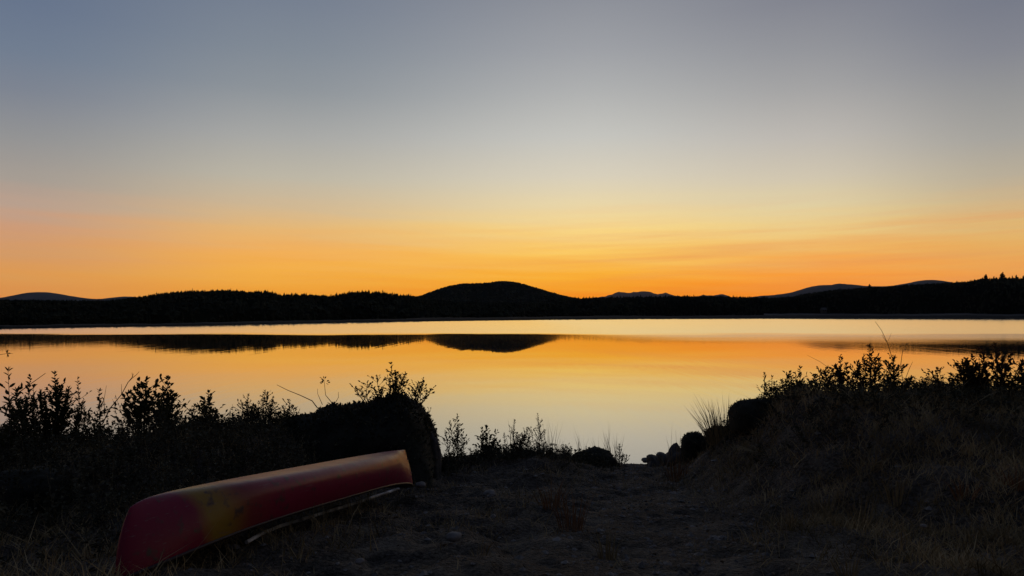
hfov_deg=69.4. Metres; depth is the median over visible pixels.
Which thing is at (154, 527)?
canoe
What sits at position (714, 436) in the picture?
boulder
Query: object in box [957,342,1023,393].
leafy shrub
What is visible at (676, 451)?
grass tuft
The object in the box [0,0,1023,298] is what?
sky
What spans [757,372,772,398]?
leafy shrub
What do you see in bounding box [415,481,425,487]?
stone
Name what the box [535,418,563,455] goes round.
grass tuft
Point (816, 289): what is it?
long mountain
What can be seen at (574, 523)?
grass tuft
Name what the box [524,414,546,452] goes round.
leafy shrub
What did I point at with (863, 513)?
grass tuft
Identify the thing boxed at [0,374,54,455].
leafy shrub
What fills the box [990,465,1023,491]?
grass tuft
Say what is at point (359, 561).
stone
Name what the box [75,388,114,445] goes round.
leafy shrub
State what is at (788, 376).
leafy shrub
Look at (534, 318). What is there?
shore
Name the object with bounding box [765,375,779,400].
leafy shrub
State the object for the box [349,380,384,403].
leafy shrub
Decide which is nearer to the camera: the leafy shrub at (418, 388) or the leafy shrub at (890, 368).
the leafy shrub at (890, 368)
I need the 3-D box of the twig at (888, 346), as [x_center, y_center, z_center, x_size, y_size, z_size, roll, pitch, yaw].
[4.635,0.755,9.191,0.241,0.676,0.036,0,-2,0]
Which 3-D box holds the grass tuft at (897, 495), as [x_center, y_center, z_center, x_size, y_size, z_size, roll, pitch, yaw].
[3.349,1.703,6.444,0.428,0.378,0.387,0,-2,0]
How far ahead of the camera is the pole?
6.42 m
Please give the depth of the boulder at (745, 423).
9.61 m
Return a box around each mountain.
[0,292,133,300]
[752,280,950,297]
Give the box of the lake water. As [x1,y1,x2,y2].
[0,319,1023,463]
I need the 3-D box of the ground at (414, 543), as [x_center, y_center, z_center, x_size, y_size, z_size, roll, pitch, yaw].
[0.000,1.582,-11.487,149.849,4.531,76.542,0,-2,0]
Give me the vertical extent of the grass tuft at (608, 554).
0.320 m
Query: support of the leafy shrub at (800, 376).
on the ground at (414, 543)
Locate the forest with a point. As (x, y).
(305, 300)
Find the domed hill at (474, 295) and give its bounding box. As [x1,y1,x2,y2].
[423,283,566,303]
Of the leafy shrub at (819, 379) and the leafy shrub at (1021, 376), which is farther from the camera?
the leafy shrub at (819, 379)
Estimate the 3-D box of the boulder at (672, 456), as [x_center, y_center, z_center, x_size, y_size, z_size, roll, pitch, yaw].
[2.746,2.858,12.288,0.371,0.574,0.427,-1,-2,29]
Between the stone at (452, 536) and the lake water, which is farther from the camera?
the lake water
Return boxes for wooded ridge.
[0,282,1023,324]
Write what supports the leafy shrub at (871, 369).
on the ground at (414, 543)
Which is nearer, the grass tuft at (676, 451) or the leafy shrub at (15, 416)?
the leafy shrub at (15, 416)
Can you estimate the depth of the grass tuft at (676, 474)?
10.49 m
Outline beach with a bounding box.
[764,313,1023,315]
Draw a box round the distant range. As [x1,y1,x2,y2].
[594,291,727,297]
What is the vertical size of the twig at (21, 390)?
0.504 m
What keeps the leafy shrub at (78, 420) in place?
on the ground at (414, 543)
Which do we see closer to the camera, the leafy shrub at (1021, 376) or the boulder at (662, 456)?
the leafy shrub at (1021, 376)
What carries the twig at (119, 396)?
attached to the leafy shrub at (143, 408)
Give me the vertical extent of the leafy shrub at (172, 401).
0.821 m
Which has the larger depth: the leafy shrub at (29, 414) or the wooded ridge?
the wooded ridge
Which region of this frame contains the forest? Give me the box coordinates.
[0,277,1023,324]
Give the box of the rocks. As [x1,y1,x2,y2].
[0,392,774,517]
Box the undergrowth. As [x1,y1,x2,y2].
[0,374,1023,573]
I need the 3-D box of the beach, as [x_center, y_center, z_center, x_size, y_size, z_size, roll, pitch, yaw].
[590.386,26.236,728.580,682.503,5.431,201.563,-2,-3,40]
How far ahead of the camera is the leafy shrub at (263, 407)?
9.74 m
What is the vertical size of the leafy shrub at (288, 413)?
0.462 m
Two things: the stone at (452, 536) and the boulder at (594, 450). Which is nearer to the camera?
the stone at (452, 536)
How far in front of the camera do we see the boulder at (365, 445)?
9.67 m
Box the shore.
[0,315,1023,328]
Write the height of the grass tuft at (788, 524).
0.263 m
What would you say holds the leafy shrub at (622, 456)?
on the ground at (414, 543)
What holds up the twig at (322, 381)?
on the boulder at (365, 445)
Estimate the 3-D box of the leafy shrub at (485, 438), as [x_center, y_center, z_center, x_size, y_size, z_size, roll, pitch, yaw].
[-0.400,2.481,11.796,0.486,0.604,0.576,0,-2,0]
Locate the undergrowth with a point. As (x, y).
(18, 454)
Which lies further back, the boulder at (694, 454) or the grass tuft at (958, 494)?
the boulder at (694, 454)
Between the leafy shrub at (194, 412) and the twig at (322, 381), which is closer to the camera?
the leafy shrub at (194, 412)
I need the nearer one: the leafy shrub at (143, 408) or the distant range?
the leafy shrub at (143, 408)
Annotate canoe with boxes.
[115,450,413,575]
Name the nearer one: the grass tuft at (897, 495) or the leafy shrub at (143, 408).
the grass tuft at (897, 495)
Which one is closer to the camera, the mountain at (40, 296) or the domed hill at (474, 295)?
the domed hill at (474, 295)
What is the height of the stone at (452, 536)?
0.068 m
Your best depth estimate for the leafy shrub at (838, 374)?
9.22 m
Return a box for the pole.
[245,488,399,543]
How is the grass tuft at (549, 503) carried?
on the ground at (414, 543)
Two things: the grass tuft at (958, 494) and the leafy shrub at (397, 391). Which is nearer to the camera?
the grass tuft at (958, 494)
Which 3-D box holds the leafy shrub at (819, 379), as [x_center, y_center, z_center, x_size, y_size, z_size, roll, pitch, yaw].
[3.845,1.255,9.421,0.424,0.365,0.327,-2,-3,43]
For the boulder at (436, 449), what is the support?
on the ground at (414, 543)
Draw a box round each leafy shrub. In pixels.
[0,366,36,457]
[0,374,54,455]
[28,370,79,444]
[67,377,91,442]
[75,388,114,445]
[110,376,174,432]
[148,374,189,423]
[179,400,212,424]
[196,390,225,429]
[237,393,256,422]
[250,390,279,425]
[278,398,301,420]
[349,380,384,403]
[363,362,410,402]
[407,377,435,404]
[422,407,435,433]
[439,414,469,466]
[472,425,501,460]
[503,419,532,451]
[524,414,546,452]
[615,443,629,464]
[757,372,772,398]
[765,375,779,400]
[776,370,804,399]
[793,365,807,391]
[795,372,829,392]
[814,354,868,394]
[849,343,882,392]
[874,353,916,391]
[921,367,948,389]
[947,359,987,389]
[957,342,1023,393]
[1006,358,1023,393]
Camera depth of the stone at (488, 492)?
7.89 m
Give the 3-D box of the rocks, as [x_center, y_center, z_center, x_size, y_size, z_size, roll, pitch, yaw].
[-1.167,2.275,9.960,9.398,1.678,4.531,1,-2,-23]
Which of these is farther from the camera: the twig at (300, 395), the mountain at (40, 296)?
the mountain at (40, 296)
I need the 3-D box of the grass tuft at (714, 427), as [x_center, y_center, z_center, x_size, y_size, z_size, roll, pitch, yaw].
[2.973,1.877,10.755,0.899,0.791,0.951,-1,-2,27]
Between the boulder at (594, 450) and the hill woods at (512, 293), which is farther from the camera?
the hill woods at (512, 293)
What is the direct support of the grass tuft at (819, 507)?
on the ground at (414, 543)
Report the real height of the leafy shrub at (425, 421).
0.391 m
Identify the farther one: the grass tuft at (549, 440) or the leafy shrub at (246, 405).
the grass tuft at (549, 440)
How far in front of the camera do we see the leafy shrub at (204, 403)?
9.44 m
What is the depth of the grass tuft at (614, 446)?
13.23 m
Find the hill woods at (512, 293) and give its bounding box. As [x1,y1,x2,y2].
[417,281,574,302]
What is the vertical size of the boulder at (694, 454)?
0.550 m
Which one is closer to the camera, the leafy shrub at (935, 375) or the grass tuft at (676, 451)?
the leafy shrub at (935, 375)
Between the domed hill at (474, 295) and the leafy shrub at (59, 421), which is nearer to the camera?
the leafy shrub at (59, 421)
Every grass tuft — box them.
[287,539,313,558]
[526,478,573,510]
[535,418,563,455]
[545,484,595,531]
[588,524,621,559]
[602,433,626,461]
[655,453,691,481]
[666,435,680,463]
[687,394,729,444]
[772,503,799,531]
[799,472,848,518]
[842,493,875,528]
[867,467,922,506]
[939,476,985,501]
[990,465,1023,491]
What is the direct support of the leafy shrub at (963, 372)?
on the ground at (414, 543)
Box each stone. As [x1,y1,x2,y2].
[355,558,364,564]
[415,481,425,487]
[446,531,461,541]
[483,489,495,496]
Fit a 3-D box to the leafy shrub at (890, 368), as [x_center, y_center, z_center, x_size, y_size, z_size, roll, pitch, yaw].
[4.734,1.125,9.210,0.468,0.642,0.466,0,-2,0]
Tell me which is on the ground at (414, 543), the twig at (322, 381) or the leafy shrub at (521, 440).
the leafy shrub at (521, 440)
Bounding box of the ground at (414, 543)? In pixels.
[0,387,1023,575]
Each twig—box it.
[4,373,45,415]
[102,372,138,423]
[278,385,316,406]
[320,376,333,404]
[876,323,895,375]
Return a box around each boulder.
[279,394,444,487]
[431,433,440,479]
[576,447,617,466]
[646,454,659,466]
[658,452,667,465]
[666,443,683,466]
[681,432,706,463]
[705,425,729,447]
[728,398,773,435]
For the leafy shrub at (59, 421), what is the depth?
8.91 m
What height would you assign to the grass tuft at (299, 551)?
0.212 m
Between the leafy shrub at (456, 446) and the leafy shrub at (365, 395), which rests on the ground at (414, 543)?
the leafy shrub at (456, 446)
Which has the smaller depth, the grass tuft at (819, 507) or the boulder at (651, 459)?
the grass tuft at (819, 507)

